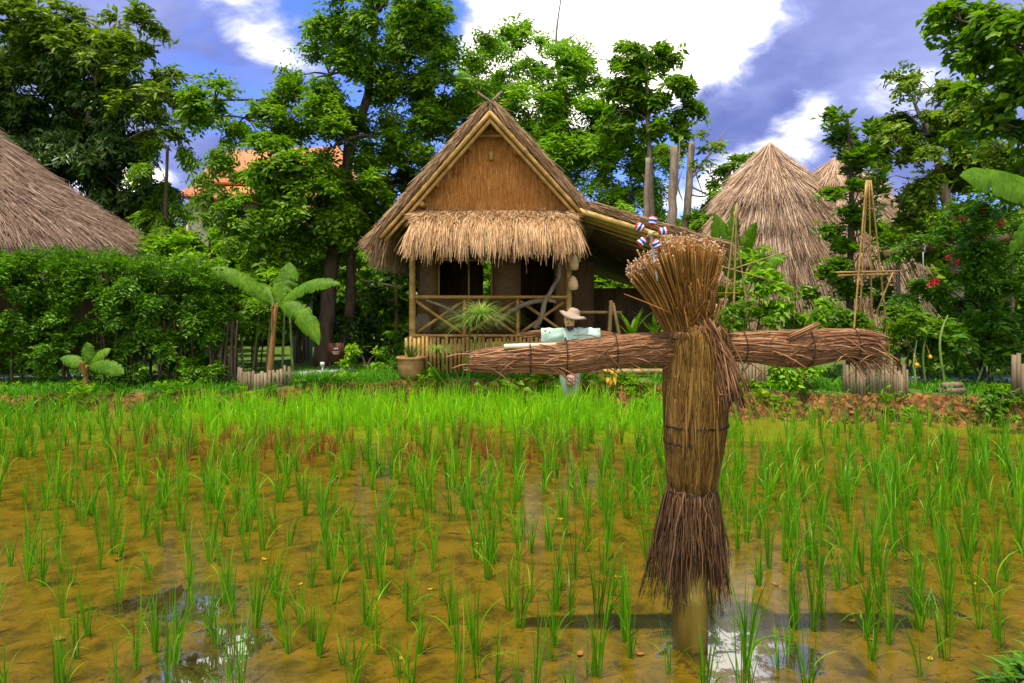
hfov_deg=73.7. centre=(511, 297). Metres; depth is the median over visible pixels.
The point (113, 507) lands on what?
rice seedling
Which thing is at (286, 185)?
shade tree
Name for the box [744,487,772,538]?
rice seedling
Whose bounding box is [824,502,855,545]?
rice seedling
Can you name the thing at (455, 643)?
rice seedling
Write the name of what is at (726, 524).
rice seedling
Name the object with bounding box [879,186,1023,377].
red flowered shrub
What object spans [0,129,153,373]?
round roofed hut
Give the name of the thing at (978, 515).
rice seedling
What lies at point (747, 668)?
rice seedling
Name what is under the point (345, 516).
rice seedling
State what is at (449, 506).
rice seedling
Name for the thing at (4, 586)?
rice seedling
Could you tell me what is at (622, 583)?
rice seedling
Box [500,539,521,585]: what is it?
rice seedling
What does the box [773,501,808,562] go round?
rice seedling
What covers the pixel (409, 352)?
potted plant
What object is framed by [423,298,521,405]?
papyrus plant
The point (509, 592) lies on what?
rice seedling
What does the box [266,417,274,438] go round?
red weed
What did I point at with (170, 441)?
red weed
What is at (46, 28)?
tall tree
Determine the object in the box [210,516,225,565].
rice seedling
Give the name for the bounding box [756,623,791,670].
rice seedling
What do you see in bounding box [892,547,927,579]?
rice seedling
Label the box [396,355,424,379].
plant pot
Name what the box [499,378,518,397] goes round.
arrow leaved plant
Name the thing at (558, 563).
rice seedling
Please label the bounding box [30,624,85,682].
rice seedling
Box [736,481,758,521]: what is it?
rice seedling
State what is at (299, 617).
rice seedling
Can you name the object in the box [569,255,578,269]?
fish basket
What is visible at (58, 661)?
rice seedling
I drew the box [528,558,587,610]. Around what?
rice seedling
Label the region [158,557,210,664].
rice seedling
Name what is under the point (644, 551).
rice seedling
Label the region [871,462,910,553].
rice seedling
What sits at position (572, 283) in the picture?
fish basket
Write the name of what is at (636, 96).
glossy tree
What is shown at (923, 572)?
rice seedling
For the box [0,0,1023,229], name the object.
sky
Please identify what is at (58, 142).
mango tree
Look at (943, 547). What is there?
rice seedling
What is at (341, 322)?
leafy bush
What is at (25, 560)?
rice seedling
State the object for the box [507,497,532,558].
rice seedling
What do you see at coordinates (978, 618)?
rice seedling
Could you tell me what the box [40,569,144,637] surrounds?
rice seedling
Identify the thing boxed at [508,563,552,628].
rice seedling
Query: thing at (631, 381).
leafy bush
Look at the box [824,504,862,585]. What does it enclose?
rice seedling
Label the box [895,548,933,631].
rice seedling
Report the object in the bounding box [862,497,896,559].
rice seedling
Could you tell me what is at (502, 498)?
rice seedling
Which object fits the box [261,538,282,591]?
rice seedling
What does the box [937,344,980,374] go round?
leafy bush
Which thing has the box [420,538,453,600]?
rice seedling
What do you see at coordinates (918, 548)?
rice seedling
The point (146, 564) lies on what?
rice seedling
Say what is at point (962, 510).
rice seedling
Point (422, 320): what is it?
water jar
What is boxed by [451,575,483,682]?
rice seedling
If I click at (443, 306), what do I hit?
driftwood branch
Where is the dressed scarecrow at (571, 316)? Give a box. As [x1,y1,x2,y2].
[516,307,619,399]
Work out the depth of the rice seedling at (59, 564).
4.97 m
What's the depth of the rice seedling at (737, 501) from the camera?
5.93 m
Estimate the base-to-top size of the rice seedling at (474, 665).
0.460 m
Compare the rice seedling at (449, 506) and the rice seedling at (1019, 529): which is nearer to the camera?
the rice seedling at (1019, 529)
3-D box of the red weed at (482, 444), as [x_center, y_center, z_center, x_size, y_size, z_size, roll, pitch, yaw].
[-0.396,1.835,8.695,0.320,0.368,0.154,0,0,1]
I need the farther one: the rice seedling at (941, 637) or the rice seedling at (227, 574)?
the rice seedling at (227, 574)
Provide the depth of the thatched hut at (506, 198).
14.13 m
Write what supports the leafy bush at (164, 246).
on the ground at (916, 398)
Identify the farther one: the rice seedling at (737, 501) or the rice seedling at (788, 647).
the rice seedling at (737, 501)
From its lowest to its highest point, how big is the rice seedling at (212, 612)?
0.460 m
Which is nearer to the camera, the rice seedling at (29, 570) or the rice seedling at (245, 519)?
the rice seedling at (29, 570)
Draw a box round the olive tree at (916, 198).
[860,60,1023,356]
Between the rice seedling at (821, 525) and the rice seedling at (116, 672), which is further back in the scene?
the rice seedling at (821, 525)
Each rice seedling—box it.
[0,554,11,610]
[0,634,18,682]
[1,500,60,562]
[3,536,17,566]
[15,527,60,580]
[16,501,67,585]
[21,516,44,573]
[30,480,44,519]
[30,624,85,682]
[34,568,75,617]
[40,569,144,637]
[41,487,60,527]
[44,529,67,573]
[47,516,66,548]
[47,597,87,682]
[50,471,86,520]
[51,507,67,536]
[57,537,85,584]
[59,486,97,526]
[60,585,92,659]
[89,491,105,535]
[90,504,119,570]
[98,467,130,553]
[100,580,156,669]
[102,542,136,603]
[102,613,168,682]
[103,602,184,682]
[104,473,133,526]
[106,486,130,538]
[114,518,137,559]
[119,597,163,652]
[124,588,176,635]
[125,494,164,546]
[125,543,164,581]
[133,459,164,521]
[134,482,177,537]
[138,499,157,528]
[145,473,179,521]
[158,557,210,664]
[164,482,204,528]
[170,472,201,530]
[175,506,196,555]
[177,534,212,590]
[184,569,229,631]
[188,549,230,603]
[191,483,231,546]
[192,672,232,682]
[195,516,216,563]
[195,597,234,645]
[197,528,234,602]
[198,443,215,524]
[206,469,229,519]
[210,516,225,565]
[214,552,238,616]
[215,568,283,682]
[218,484,239,535]
[218,618,246,680]
[229,476,258,523]
[232,483,257,535]
[233,551,284,612]
[237,494,257,561]
[237,535,294,628]
[240,471,258,530]
[247,481,287,550]
[251,590,314,654]
[254,472,266,518]
[256,540,296,599]
[258,484,285,531]
[259,566,308,627]
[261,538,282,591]
[265,567,309,624]
[282,514,309,546]
[286,502,334,569]
[288,529,333,587]
[297,472,339,522]
[298,581,317,640]
[308,488,345,544]
[311,596,335,657]
[315,506,357,583]
[327,552,351,605]
[332,503,348,544]
[334,506,382,572]
[334,605,381,682]
[335,628,361,665]
[338,529,349,555]
[339,489,361,529]
[345,501,367,560]
[346,560,401,625]
[355,526,389,579]
[357,583,391,654]
[359,487,398,563]
[359,488,417,545]
[360,511,399,594]
[363,577,393,629]
[364,523,389,581]
[370,480,393,533]
[371,603,430,677]
[373,632,425,682]
[378,534,444,621]
[383,547,416,603]
[387,530,404,569]
[389,624,420,682]
[394,473,417,518]
[406,508,433,552]
[406,514,440,571]
[413,581,440,654]
[419,487,445,532]
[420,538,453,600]
[425,553,478,626]
[425,581,487,654]
[430,486,442,561]
[431,467,470,521]
[435,462,493,519]
[445,575,460,613]
[447,599,533,678]
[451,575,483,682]
[455,501,486,559]
[458,576,516,655]
[463,489,528,542]
[470,543,529,610]
[471,487,489,529]
[471,499,503,580]
[472,484,511,562]
[478,495,517,561]
[478,620,532,682]
[482,474,512,530]
[487,498,496,519]
[488,589,566,682]
[495,468,510,520]
[497,550,547,602]
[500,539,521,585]
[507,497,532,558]
[507,635,530,682]
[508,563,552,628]
[514,498,530,539]
[526,507,542,553]
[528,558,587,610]
[528,583,596,647]
[531,602,571,658]
[543,470,572,536]
[543,499,559,550]
[546,521,571,590]
[549,502,596,579]
[549,638,577,682]
[562,558,597,620]
[568,553,630,621]
[575,478,594,531]
[577,623,603,677]
[580,519,596,551]
[580,578,613,677]
[583,516,633,642]
[584,516,627,615]
[587,475,624,559]
[590,473,626,535]
[595,531,613,574]
[603,505,633,540]
[604,587,645,658]
[607,542,621,595]
[612,465,643,519]
[617,568,629,601]
[621,488,657,535]
[626,484,642,518]
[628,483,659,577]
[635,493,654,532]
[646,619,691,673]
[652,457,666,506]
[684,616,734,682]
[702,585,766,682]
[710,553,805,663]
[719,479,738,539]
[724,480,755,527]
[724,503,743,549]
[726,568,769,667]
[728,473,771,542]
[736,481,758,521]
[740,473,792,569]
[741,473,815,538]
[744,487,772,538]
[744,542,786,585]
[752,485,774,518]
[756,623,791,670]
[762,496,815,571]
[768,567,803,630]
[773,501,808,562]
[776,595,816,654]
[777,491,800,546]
[781,621,855,682]
[783,485,806,526]
[787,536,836,611]
[791,525,847,631]
[792,498,802,533]
[797,504,832,553]
[799,499,832,565]
[801,496,841,560]
[802,540,838,587]
[803,485,830,545]
[803,564,827,617]
[807,457,844,521]
[809,480,826,527]
[813,498,833,529]
[823,516,841,559]
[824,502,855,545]
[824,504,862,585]
[825,534,855,590]
[828,510,847,543]
[829,513,899,576]
[830,463,856,522]
[839,570,884,629]
[841,464,875,527]
[843,594,897,661]
[847,556,883,620]
[856,597,880,640]
[860,575,912,645]
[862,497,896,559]
[862,564,884,617]
[864,474,889,532]
[864,523,909,591]
[866,563,883,601]
[869,501,898,582]
[869,512,885,539]
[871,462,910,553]
[872,525,896,575]
[875,486,892,525]
[875,620,948,676]
[876,466,886,519]
[877,464,917,522]
[882,469,927,518]
[882,493,934,560]
[885,492,917,552]
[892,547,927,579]
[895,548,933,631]
[900,497,934,541]
[901,472,971,530]
[902,477,938,525]
[904,526,936,601]
[904,530,950,573]
[904,571,932,618]
[905,563,924,612]
[907,488,929,532]
[913,541,972,613]
[915,456,962,518]
[916,556,998,637]
[918,591,964,661]
[919,505,963,563]
[922,505,960,549]
[922,515,974,575]
[925,501,952,589]
[931,480,988,559]
[934,518,954,546]
[935,489,970,534]
[938,518,956,580]
[946,484,979,526]
[947,518,985,574]
[948,562,1014,609]
[949,481,981,528]
[951,534,1023,630]
[955,469,974,530]
[959,490,1022,561]
[963,511,984,552]
[963,536,988,592]
[970,491,983,524]
[978,532,1019,591]
[981,588,1016,638]
[991,590,1023,648]
[992,478,1018,528]
[995,534,1021,581]
[1009,490,1023,552]
[1014,538,1023,560]
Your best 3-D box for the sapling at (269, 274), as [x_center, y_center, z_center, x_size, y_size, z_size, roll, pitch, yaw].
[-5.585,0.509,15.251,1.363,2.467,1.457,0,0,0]
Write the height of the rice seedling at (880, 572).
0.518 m
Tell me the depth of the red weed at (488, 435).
9.10 m
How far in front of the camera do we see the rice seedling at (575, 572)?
4.86 m
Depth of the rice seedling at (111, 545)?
5.34 m
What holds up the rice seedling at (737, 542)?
on the water
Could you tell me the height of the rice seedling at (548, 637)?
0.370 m
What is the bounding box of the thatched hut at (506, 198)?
[356,90,738,375]
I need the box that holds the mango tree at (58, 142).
[0,18,190,231]
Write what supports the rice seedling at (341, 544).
on the water
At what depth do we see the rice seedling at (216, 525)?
5.50 m
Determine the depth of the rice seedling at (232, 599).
4.26 m
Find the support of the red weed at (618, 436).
on the water
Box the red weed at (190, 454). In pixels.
[183,439,194,470]
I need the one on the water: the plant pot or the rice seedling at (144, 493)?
the rice seedling at (144, 493)
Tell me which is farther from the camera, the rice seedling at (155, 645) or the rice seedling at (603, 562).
the rice seedling at (603, 562)
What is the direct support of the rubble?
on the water
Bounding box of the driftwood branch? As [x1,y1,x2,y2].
[426,299,460,317]
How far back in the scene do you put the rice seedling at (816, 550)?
5.06 m
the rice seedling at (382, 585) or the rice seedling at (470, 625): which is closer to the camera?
the rice seedling at (470, 625)
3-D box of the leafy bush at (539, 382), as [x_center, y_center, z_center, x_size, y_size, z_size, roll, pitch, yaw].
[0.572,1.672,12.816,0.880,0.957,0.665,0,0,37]
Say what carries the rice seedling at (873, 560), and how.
on the water
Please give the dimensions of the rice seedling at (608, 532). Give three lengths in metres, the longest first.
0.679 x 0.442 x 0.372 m
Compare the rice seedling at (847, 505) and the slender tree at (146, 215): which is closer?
the rice seedling at (847, 505)
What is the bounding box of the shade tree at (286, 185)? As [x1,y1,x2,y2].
[167,0,506,366]
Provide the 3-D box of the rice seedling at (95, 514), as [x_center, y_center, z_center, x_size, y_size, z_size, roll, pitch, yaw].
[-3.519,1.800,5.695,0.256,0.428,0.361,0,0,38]
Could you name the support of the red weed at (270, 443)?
on the water
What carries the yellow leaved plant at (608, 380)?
on the ground at (916, 398)
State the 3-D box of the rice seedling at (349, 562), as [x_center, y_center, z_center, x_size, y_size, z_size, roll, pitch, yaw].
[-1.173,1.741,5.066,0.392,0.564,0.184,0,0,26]
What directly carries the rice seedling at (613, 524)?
on the water
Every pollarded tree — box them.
[642,158,652,217]
[653,137,682,225]
[677,129,729,229]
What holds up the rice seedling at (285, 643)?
on the water
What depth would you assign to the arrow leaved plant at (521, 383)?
12.85 m
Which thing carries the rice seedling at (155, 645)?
on the water
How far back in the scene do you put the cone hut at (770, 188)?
18.60 m
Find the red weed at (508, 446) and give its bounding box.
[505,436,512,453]
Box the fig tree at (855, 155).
[790,104,909,369]
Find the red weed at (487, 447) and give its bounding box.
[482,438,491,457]
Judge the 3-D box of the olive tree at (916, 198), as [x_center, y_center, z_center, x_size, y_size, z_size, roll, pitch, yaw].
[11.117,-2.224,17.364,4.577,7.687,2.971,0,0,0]
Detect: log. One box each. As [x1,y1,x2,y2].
[936,388,946,392]
[940,382,963,387]
[945,388,966,393]
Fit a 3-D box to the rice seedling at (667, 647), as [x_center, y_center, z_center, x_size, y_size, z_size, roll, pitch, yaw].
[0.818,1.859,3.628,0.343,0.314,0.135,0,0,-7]
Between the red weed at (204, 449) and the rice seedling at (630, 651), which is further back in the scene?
the red weed at (204, 449)
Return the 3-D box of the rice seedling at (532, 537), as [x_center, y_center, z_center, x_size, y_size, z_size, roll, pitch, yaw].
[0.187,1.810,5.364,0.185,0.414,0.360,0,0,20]
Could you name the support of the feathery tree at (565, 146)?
on the ground at (916, 398)
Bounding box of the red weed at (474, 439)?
[465,427,479,450]
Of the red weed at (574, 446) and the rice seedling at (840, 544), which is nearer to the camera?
the rice seedling at (840, 544)
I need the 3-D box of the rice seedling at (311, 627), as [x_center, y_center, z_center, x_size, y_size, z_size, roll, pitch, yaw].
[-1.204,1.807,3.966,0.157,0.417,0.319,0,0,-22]
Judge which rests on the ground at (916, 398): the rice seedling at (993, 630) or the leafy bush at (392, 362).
the leafy bush at (392, 362)
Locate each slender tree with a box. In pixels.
[121,137,200,323]
[180,111,255,353]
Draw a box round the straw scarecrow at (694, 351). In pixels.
[446,231,909,653]
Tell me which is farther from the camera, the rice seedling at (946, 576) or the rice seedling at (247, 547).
the rice seedling at (247, 547)
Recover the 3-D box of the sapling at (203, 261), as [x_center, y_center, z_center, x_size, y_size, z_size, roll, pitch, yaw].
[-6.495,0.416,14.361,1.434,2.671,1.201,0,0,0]
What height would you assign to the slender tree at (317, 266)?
4.564 m
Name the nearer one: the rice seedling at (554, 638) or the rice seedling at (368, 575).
the rice seedling at (554, 638)
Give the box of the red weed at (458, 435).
[448,424,462,447]
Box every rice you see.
[0,382,1023,517]
[173,375,734,439]
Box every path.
[1,367,356,380]
[830,373,1010,383]
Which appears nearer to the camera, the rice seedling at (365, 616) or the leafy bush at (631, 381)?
the rice seedling at (365, 616)
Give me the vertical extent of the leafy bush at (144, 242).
3.674 m
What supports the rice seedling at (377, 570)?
on the water
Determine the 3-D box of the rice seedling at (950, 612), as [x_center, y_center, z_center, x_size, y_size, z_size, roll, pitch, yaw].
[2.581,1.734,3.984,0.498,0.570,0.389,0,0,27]
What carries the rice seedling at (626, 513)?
on the water
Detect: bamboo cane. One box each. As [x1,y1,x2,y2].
[239,297,243,370]
[251,308,260,372]
[265,306,271,371]
[281,313,284,371]
[289,317,293,370]
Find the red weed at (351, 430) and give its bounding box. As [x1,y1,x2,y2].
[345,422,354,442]
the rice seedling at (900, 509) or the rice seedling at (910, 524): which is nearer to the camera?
the rice seedling at (910, 524)
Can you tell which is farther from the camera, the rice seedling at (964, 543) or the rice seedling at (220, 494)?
the rice seedling at (220, 494)
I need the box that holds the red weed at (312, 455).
[305,444,323,465]
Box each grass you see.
[0,363,1023,427]
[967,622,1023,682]
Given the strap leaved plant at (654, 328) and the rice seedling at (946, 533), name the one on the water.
the rice seedling at (946, 533)
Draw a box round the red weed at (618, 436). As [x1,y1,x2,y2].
[614,425,624,444]
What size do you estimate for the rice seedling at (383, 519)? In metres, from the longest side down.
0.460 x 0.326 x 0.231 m
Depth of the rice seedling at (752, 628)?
3.69 m
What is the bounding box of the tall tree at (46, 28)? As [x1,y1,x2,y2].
[0,0,205,315]
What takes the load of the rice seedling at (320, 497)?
on the water
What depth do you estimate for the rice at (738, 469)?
7.65 m
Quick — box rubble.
[11,376,1023,429]
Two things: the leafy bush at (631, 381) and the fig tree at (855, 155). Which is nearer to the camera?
the leafy bush at (631, 381)
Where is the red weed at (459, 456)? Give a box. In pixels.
[454,441,464,466]
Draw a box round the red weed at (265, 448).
[258,438,269,458]
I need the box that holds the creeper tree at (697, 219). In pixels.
[684,151,756,233]
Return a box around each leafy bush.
[132,227,210,360]
[143,221,259,362]
[197,284,268,362]
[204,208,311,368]
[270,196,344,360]
[278,263,320,363]
[333,277,416,361]
[335,343,384,371]
[337,245,416,343]
[375,330,416,371]
[520,373,561,404]
[612,378,655,406]
[713,245,796,331]
[715,296,783,373]
[741,284,842,376]
[764,364,828,395]
[804,305,878,376]
[855,280,928,370]
[873,302,968,379]
[881,323,935,372]
[915,309,1020,383]
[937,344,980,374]
[967,330,1021,374]
[970,384,1023,424]
[981,314,1023,370]
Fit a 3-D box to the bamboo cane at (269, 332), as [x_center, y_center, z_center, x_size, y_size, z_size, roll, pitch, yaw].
[-5.375,0.854,15.100,0.186,1.800,0.065,0,0,0]
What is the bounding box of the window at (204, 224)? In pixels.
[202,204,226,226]
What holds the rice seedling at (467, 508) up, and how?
on the water
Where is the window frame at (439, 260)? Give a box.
[438,259,492,294]
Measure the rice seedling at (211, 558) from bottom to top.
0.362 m
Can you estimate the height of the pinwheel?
0.359 m
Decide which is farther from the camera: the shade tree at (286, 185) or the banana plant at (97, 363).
the shade tree at (286, 185)
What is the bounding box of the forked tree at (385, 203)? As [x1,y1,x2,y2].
[293,182,411,362]
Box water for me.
[0,402,1023,682]
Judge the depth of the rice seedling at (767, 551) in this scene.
5.05 m
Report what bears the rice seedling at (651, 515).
on the water
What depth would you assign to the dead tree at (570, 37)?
26.98 m
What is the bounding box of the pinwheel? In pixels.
[634,216,667,280]
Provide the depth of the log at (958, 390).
11.11 m
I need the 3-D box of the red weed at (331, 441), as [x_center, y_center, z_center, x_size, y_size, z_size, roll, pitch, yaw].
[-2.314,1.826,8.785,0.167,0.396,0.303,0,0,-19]
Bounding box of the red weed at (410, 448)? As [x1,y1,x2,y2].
[404,436,416,455]
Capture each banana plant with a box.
[60,342,123,389]
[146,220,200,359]
[210,262,339,384]
[710,205,786,366]
[959,167,1023,254]
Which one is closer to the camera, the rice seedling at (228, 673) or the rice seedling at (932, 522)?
the rice seedling at (228, 673)
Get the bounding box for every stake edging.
[237,365,290,394]
[736,362,767,387]
[843,360,908,401]
[1011,353,1023,396]
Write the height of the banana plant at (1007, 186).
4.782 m
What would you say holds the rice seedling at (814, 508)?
on the water
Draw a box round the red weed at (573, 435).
[569,423,581,448]
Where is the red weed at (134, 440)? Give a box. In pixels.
[128,426,138,450]
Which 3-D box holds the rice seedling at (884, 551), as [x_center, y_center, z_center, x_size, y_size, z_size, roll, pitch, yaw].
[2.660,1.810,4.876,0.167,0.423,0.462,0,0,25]
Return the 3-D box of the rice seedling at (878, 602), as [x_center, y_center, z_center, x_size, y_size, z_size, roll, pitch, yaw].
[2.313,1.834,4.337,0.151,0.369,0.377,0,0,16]
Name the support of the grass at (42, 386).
on the ground at (916, 398)
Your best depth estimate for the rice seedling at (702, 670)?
3.44 m
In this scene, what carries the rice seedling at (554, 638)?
on the water
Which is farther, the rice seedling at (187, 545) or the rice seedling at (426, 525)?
the rice seedling at (426, 525)
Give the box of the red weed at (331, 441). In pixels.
[326,430,337,451]
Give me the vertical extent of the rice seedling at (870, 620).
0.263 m
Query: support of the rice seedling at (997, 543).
on the water
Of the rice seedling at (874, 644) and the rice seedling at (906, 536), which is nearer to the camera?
the rice seedling at (874, 644)
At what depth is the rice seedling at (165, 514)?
6.11 m
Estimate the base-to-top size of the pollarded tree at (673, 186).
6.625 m
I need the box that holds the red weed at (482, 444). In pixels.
[473,431,487,454]
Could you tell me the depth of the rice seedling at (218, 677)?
3.31 m
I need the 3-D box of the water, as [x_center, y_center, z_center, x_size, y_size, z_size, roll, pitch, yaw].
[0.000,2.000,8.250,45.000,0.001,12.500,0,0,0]
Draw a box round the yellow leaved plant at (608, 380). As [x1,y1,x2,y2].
[599,368,617,403]
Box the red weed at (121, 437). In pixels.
[116,427,127,445]
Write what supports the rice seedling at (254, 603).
on the water
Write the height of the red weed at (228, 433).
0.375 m
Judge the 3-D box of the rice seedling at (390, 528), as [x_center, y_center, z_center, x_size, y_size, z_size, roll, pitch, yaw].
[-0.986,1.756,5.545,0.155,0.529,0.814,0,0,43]
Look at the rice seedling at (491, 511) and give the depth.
6.18 m
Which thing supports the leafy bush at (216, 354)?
on the ground at (916, 398)
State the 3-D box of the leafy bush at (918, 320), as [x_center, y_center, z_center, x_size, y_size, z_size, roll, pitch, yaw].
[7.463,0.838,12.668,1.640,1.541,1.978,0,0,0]
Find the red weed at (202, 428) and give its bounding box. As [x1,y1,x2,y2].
[192,409,207,432]
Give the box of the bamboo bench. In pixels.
[532,368,661,375]
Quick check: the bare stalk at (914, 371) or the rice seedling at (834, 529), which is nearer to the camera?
the rice seedling at (834, 529)
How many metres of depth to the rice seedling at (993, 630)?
4.02 m
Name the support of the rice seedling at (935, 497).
on the water
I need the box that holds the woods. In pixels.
[124,196,1023,347]
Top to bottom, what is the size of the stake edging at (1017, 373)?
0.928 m
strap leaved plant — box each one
[615,309,651,368]
[631,310,661,368]
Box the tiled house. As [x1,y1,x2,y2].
[181,146,360,249]
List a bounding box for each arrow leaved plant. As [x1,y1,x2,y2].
[473,380,499,402]
[482,385,507,400]
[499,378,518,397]
[503,379,532,397]
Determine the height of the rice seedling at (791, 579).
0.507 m
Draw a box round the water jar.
[416,314,432,333]
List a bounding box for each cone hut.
[698,142,847,330]
[809,157,941,346]
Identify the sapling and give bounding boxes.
[118,274,187,380]
[157,256,211,373]
[166,255,237,353]
[196,257,250,360]
[207,274,282,372]
[229,266,292,370]
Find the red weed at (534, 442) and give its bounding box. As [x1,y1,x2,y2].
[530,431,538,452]
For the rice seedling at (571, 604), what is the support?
on the water
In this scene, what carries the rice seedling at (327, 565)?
on the water
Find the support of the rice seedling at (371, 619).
on the water
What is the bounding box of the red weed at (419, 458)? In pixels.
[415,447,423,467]
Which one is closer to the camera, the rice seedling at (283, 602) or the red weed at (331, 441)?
the rice seedling at (283, 602)
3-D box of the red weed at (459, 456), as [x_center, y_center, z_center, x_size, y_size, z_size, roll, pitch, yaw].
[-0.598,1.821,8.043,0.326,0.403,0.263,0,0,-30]
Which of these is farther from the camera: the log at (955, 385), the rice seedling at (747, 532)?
the log at (955, 385)
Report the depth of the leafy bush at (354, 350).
15.05 m
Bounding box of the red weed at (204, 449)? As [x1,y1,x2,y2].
[193,436,212,463]
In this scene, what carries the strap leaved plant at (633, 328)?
on the ground at (916, 398)
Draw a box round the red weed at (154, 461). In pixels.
[147,449,165,468]
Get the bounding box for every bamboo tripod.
[722,203,789,328]
[836,180,901,380]
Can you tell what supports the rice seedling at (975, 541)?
on the water
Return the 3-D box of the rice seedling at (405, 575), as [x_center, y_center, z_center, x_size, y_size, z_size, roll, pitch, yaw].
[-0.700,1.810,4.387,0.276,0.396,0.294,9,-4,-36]
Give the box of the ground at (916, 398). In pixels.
[0,330,1023,682]
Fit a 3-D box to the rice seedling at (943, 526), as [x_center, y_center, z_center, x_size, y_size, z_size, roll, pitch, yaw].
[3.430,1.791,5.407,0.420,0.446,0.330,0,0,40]
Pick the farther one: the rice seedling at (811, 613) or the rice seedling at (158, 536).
the rice seedling at (158, 536)
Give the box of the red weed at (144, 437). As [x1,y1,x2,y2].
[141,424,148,443]
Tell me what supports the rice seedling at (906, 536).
on the water
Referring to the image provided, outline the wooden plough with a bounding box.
[494,262,560,329]
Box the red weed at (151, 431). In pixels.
[144,417,158,442]
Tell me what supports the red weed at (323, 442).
on the water
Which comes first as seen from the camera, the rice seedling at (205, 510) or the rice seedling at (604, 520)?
the rice seedling at (604, 520)
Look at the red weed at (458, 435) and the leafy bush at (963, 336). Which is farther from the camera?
the leafy bush at (963, 336)
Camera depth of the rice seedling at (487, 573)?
4.84 m
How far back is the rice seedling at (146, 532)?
5.72 m
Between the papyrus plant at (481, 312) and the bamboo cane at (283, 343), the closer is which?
the papyrus plant at (481, 312)
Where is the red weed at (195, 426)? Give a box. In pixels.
[184,414,198,438]
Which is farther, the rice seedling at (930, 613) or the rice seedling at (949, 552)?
the rice seedling at (949, 552)
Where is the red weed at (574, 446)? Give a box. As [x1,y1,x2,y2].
[566,433,578,456]
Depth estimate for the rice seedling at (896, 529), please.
5.19 m
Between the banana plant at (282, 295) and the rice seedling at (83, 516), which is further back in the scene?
the banana plant at (282, 295)
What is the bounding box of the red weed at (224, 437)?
[221,428,227,442]
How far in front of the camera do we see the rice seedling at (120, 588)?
4.47 m
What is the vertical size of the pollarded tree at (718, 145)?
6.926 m
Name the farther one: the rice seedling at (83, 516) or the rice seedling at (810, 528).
the rice seedling at (83, 516)
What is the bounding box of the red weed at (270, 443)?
[269,430,277,449]
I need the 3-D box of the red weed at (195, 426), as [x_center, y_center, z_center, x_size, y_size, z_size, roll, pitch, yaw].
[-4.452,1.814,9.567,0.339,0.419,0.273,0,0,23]
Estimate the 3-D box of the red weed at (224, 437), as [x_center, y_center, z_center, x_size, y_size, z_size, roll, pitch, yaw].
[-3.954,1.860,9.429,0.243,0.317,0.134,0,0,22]
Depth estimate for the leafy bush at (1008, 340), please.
11.95 m
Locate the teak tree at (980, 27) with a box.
[915,0,1023,215]
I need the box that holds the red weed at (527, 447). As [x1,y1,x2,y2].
[518,436,533,458]
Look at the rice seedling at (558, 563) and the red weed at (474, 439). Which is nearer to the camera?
the rice seedling at (558, 563)
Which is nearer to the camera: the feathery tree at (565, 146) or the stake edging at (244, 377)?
the stake edging at (244, 377)
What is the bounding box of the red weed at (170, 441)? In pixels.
[164,428,176,454]
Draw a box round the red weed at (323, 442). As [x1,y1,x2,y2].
[317,427,330,450]
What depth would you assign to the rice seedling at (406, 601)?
4.22 m
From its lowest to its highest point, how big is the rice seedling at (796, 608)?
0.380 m
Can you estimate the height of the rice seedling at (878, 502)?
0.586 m
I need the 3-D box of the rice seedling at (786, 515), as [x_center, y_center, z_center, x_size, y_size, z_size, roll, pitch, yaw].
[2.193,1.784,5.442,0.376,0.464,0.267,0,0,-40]
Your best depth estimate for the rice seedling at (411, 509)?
6.18 m
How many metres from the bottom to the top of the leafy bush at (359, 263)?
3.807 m
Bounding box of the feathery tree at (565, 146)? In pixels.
[447,12,685,222]
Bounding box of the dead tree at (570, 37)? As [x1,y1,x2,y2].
[552,0,595,178]
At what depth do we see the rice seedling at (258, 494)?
6.19 m
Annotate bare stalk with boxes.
[913,340,916,385]
[922,330,927,383]
[939,315,947,380]
[975,361,986,383]
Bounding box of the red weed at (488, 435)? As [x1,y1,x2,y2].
[485,423,493,448]
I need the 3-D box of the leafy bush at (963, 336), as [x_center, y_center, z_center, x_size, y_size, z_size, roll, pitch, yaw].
[8.206,0.911,12.325,1.585,1.427,1.787,0,0,20]
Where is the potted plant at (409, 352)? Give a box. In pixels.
[401,338,428,357]
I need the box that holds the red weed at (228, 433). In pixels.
[225,418,235,438]
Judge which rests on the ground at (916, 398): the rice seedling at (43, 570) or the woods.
the woods
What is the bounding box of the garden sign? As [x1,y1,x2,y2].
[328,343,343,369]
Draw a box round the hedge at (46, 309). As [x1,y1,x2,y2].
[0,242,254,387]
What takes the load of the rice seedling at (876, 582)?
on the water
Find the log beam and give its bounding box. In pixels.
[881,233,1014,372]
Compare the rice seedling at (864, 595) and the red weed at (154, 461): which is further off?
the red weed at (154, 461)
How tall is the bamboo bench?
0.248 m
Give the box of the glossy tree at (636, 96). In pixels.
[586,38,711,327]
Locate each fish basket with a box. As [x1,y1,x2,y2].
[568,276,577,289]
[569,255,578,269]
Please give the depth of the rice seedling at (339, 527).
5.55 m
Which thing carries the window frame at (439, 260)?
in the thatched hut at (506, 198)
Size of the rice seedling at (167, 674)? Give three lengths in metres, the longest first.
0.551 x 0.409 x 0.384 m
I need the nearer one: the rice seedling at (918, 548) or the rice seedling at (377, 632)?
the rice seedling at (377, 632)
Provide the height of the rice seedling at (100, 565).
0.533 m

